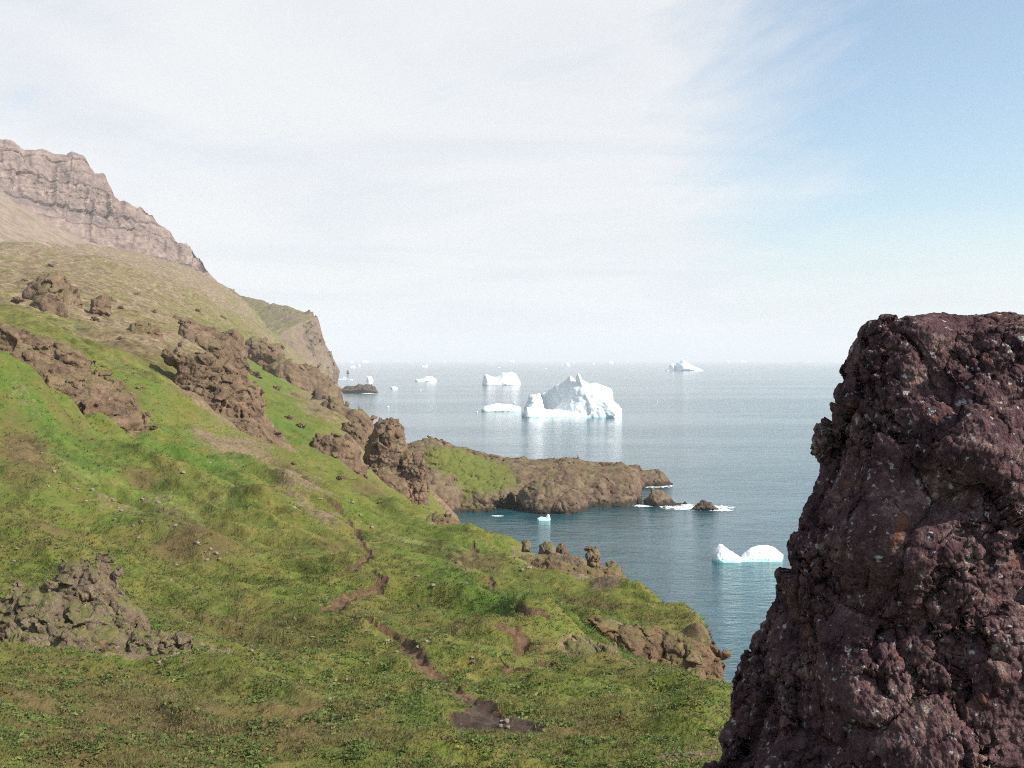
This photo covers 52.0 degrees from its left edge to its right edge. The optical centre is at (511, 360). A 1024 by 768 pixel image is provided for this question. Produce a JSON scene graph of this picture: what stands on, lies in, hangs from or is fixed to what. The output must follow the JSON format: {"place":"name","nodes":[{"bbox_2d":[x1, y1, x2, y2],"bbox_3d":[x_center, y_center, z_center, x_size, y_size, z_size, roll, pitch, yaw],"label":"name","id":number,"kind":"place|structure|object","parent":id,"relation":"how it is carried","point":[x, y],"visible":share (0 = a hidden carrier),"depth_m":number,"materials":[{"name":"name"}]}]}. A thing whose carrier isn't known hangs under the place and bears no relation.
{"place":"outdoors","nodes":[
{"label":"outdoors","id":0,"kind":"place"},
{"bbox_2d":[0,139,234,290],"bbox_3d":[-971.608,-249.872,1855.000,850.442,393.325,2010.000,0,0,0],"label":"mountain","id":1,"kind":"structure","parent":0,"point":[69,199],"depth_m":2014.40,"materials":[{"name":"stone"}]},
{"bbox_2d":[229,289,339,384],"bbox_3d":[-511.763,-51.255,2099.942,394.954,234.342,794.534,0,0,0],"label":"headland","id":2,"kind":"structure","parent":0,"point":[299,332],"depth_m":1879.48,"materials":[{"name":"brown stone"}]},
{"bbox_2d":[0,241,732,767],"bbox_3d":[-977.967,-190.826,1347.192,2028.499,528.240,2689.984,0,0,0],"label":"hillside","id":3,"kind":"structure","parent":0,"point":[166,289],"depth_m":74.01,"materials":[{"name":"green plant"}]},
{"bbox_2d":[11,296,25,303],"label":"crag","id":4,"kind":"structure","parent":3,"relation":"on","point":[17,299],"depth_m":279.83,"materials":[{"name":"brown stone"}]},
{"bbox_2d":[30,292,68,317],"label":"rock outcrop","id":5,"kind":"object","parent":3,"relation":"on","point":[51,302],"visible":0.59,"depth_m":266.28,"materials":[{"name":"brown stone"}]},
{"bbox_2d":[21,271,82,308],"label":"rock outcrop","id":6,"kind":"object","parent":3,"relation":"on","point":[57,283],"visible":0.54,"depth_m":311.51,"materials":[{"name":"brown stone"}]},
{"bbox_2d":[0,323,152,432],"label":"rock outcrop","id":7,"kind":"object","parent":3,"relation":"on","point":[65,369],"visible":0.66,"depth_m":144.18,"materials":[{"name":"brown stone"}]},
{"bbox_2d":[90,316,101,321],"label":"crag","id":8,"kind":"structure","parent":3,"relation":"on","point":[94,318],"depth_m":285.13,"materials":[{"name":"brown stone"}]},
{"bbox_2d":[0,551,197,655],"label":"rock outcrop","id":9,"kind":"object","parent":3,"relation":"on","point":[84,605],"visible":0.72,"depth_m":36.39,"materials":[{"name":"brown stone"}]},
{"bbox_2d":[89,294,112,317],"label":"rock outcrop","id":10,"kind":"object","parent":3,"relation":"on","point":[100,305],"visible":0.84,"depth_m":298.14,"materials":[{"name":"brown stone"}]},
{"bbox_2d":[117,320,163,342],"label":"rock outcrop","id":11,"kind":"object","parent":3,"relation":"on","point":[149,329],"visible":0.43,"depth_m":282.14,"materials":[{"name":"brown stone"}]},
{"bbox_2d":[134,386,146,389],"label":"crag","id":12,"kind":"structure","parent":3,"relation":"on","point":[140,387],"depth_m":173.06,"materials":[{"name":"brown stone"}]},
{"bbox_2d":[150,424,157,429],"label":"crag","id":13,"kind":"structure","parent":3,"relation":"on","point":[154,426],"depth_m":147.93,"materials":[{"name":"brown stone"}]},
{"bbox_2d":[178,316,256,382],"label":"rock outcrop","id":14,"kind":"object","parent":3,"relation":"on","point":[231,347],"visible":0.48,"depth_m":362.65,"materials":[{"name":"brown stone"}]},
{"bbox_2d":[161,341,286,445],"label":"rock outcrop","id":15,"kind":"object","parent":3,"relation":"on","point":[218,384],"visible":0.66,"depth_m":204.36,"materials":[{"name":"brown stone"}]},
{"bbox_2d":[252,371,262,378],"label":"crag","id":16,"kind":"structure","parent":3,"relation":"on","point":[256,374],"depth_m":477.11,"materials":[{"name":"brown stone"}]},
{"bbox_2d":[245,336,284,363],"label":"rock outcrop","id":17,"kind":"object","parent":3,"relation":"on","point":[264,350],"visible":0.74,"depth_m":710.92,"materials":[{"name":"brown stone"}]},
{"bbox_2d":[271,385,281,390],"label":"crag","id":18,"kind":"structure","parent":3,"relation":"on","point":[277,387],"depth_m":467.03,"materials":[{"name":"brown stone"}]},
{"bbox_2d":[257,357,317,393],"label":"rock outcrop","id":19,"kind":"object","parent":3,"relation":"on","point":[291,372],"visible":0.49,"depth_m":582.78,"materials":[{"name":"brown stone"}]},
{"bbox_2d":[284,415,295,419],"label":"crag","id":20,"kind":"structure","parent":3,"relation":"on","point":[289,417],"depth_m":276.32,"materials":[{"name":"brown stone"}]},
{"bbox_2d":[297,422,306,427],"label":"crag","id":21,"kind":"structure","parent":3,"relation":"on","point":[301,425],"depth_m":268.62,"materials":[{"name":"brown stone"}]},
{"bbox_2d":[311,389,325,399],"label":"shore crag","id":22,"kind":"structure","parent":3,"relation":"on","point":[316,393],"depth_m":450.80,"materials":[{"name":"brown stone"}]},
{"bbox_2d":[301,363,348,404],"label":"shore crag","id":23,"kind":"structure","parent":3,"relation":"on","point":[328,387],"depth_m":633.97,"materials":[{"name":"brown stone"}]},
{"bbox_2d":[309,433,368,478],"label":"rock outcrop","id":24,"kind":"object","parent":3,"relation":"on","point":[345,449],"visible":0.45,"depth_m":225.41,"materials":[{"name":"brown stone"}]},
{"bbox_2d":[336,474,346,479],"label":"crag","id":25,"kind":"structure","parent":3,"relation":"on","point":[341,476],"depth_m":175.49,"materials":[{"name":"brown stone"}]},
{"bbox_2d":[320,397,377,435],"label":"shore crag","id":26,"kind":"structure","parent":3,"relation":"on","point":[361,418],"depth_m":421.37,"materials":[{"name":"brown stone"}]},
{"bbox_2d":[341,421,368,450],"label":"shore crag","id":27,"kind":"structure","parent":3,"relation":"on","point":[358,433],"depth_m":327.45,"materials":[{"name":"brown stone"}]},
{"bbox_2d":[0,526,732,767],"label":"ground cover","id":28,"kind":"object","parent":3,"relation":"on","point":[45,718],"visible":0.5,"depth_m":27.82,"materials":[{"name":"green plant"}]},
{"bbox_2d":[362,417,429,505],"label":"rock stack","id":29,"kind":"object","parent":3,"relation":"on","point":[390,459],"visible":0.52,"depth_m":271.92,"materials":[{"name":"brown stone"}]},
{"bbox_2d":[321,495,557,700],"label":"path","id":30,"kind":"structure","parent":3,"relation":"on","point":[425,666],"depth_m":49.13,"materials":[{"name":"brown soil"}]},
{"bbox_2d":[427,511,460,524],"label":"rock outcrop","id":31,"kind":"object","parent":3,"relation":"on","point":[436,517],"visible":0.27,"depth_m":145.13,"materials":[{"name":"brown stone"}]},
{"bbox_2d":[450,697,550,732],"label":"mud","id":32,"kind":"structure","parent":3,"relation":"on","point":[480,716],"depth_m":28.82,"materials":[{"name":"brown soil"}]},
{"bbox_2d":[521,540,530,552],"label":"boulder","id":33,"kind":"object","parent":3,"relation":"on","point":[526,546],"visible":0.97,"depth_m":123.66,"materials":[{"name":"brown stone"}]},
{"bbox_2d":[538,541,555,553],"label":"boulder","id":34,"kind":"object","parent":3,"relation":"on","point":[545,547],"visible":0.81,"depth_m":121.42,"materials":[{"name":"brown stone"}]},
{"bbox_2d":[556,543,567,554],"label":"boulder","id":35,"kind":"object","parent":3,"relation":"on","point":[561,549],"visible":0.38,"depth_m":118.66,"materials":[{"name":"brown stone"}]},
{"bbox_2d":[531,556,624,577],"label":"rock outcrop","id":36,"kind":"object","parent":3,"relation":"on","point":[549,562],"visible":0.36,"depth_m":97.36,"materials":[{"name":"brown stone"}]},
{"bbox_2d":[564,635,599,654],"bbox_3d":[3.204,14.222,49.455,2.120,2.219,2.331,0,0,0],"label":"rock outcrop","id":37,"kind":"object","parent":3,"relation":"on","point":[583,646],"visible":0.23,"depth_m":49.51,"materials":[{"name":"stone"}]},
{"bbox_2d":[584,545,600,568],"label":"standing rock","id":38,"kind":"object","parent":3,"relation":"on","point":[592,553],"visible":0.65,"depth_m":98.62,"materials":[{"name":"brown stone"}]},
{"bbox_2d":[599,642,618,654],"bbox_3d":[4.674,14.141,49.127,1.148,1.675,1.816,0,0,0],"label":"rock outcrop","id":39,"kind":"object","parent":3,"relation":"on","point":[611,647],"visible":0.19,"depth_m":49.30,"materials":[{"name":"stone"}]},
{"bbox_2d":[605,559,622,571],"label":"boulder","id":40,"kind":"object","parent":3,"relation":"on","point":[612,563],"visible":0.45,"depth_m":107.76,"materials":[{"name":"brown stone"}]},
{"bbox_2d":[587,617,731,682],"bbox_3d":[8.579,17.981,60.900,8.319,5.927,3.810,0,0,14],"label":"rock outcrop","id":41,"kind":"object","parent":3,"relation":"on","point":[656,644],"visible":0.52,"depth_m":60.25,"materials":[{"name":"brown stone"}]},
{"bbox_2d":[702,311,1023,767],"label":"boulder","id":42,"kind":"object","parent":3,"relation":"on","point":[889,633],"visible":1,"depth_m":8.35,"materials":[{"name":"brown stone"}]},
{"bbox_2d":[0,0,1023,360],"label":"sky","id":43,"kind":"structure","parent":0,"point":[427,180],"materials":[{"name":"white"}]},
{"bbox_2d":[406,438,686,513],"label":"peninsula","id":44,"kind":"object","parent":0,"point":[464,479],"visible":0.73,"depth_m":436.56},
{"bbox_2d":[422,435,456,447],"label":"shore crag","id":45,"kind":"structure","parent":44,"relation":"on","point":[448,444],"depth_m":461.58,"materials":[{"name":"brown stone"}]},
{"bbox_2d":[335,361,844,685],"bbox_3d":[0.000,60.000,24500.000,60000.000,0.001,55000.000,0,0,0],"label":"sea","id":46,"kind":"structure","parent":0,"point":[737,436],"depth_m":746.23,"materials":[{"name":"liquid"}]},
{"bbox_2d":[340,383,377,392],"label":"skerry","id":47,"kind":"structure","parent":46,"relation":"in","point":[365,388],"depth_m":1935.75,"materials":[{"name":"brown stone"}]},
{"bbox_2d":[415,376,436,381],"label":"iceberg","id":48,"kind":"object","parent":46,"relation":"on","point":[428,379],"visible":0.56,"depth_m":2938.33,"materials":[{"name":"white ice"}]},
{"bbox_2d":[481,403,520,411],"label":"iceberg","id":49,"kind":"object","parent":46,"relation":"on","point":[497,407],"visible":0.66,"depth_m":1227.69,"materials":[{"name":"white ice"}]},
{"bbox_2d":[482,372,520,384],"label":"iceberg","id":50,"kind":"object","parent":46,"relation":"on","point":[508,378],"visible":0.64,"depth_m":2513.93,"materials":[{"name":"white ice"}]},
{"bbox_2d":[339,379,732,516],"bbox_3d":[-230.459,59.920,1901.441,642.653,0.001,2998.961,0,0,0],"label":"surf","id":51,"kind":"structure","parent":46,"relation":"in","point":[683,506],"depth_m":429.61,"materials":[{"name":"liquid"}]},
{"bbox_2d":[537,514,550,520],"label":"iceberg","id":52,"kind":"object","parent":46,"relation":"on","point":[547,518],"visible":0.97,"depth_m":392.80,"materials":[{"name":"white ice"}]},
{"bbox_2d":[522,373,621,417],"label":"iceberg","id":53,"kind":"object","parent":46,"relation":"on","point":[572,397],"visible":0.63,"depth_m":1108.50,"materials":[{"name":"white ice"}]},
{"bbox_2d":[665,360,702,370],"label":"iceberg","id":54,"kind":"object","parent":46,"relation":"on","point":[682,365],"visible":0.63,"depth_m":5817.68,"materials":[{"name":"white ice"}]},
{"bbox_2d":[691,500,718,509],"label":"skerry","id":55,"kind":"structure","parent":46,"relation":"in","point":[703,505],"depth_m":419.38,"materials":[{"name":"brown stone"}]},
{"bbox_2d":[711,544,782,562],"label":"iceberg","id":56,"kind":"object","parent":46,"relation":"on","point":[721,553],"visible":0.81,"depth_m":312.84,"materials":[{"name":"white ice"}]}
]}

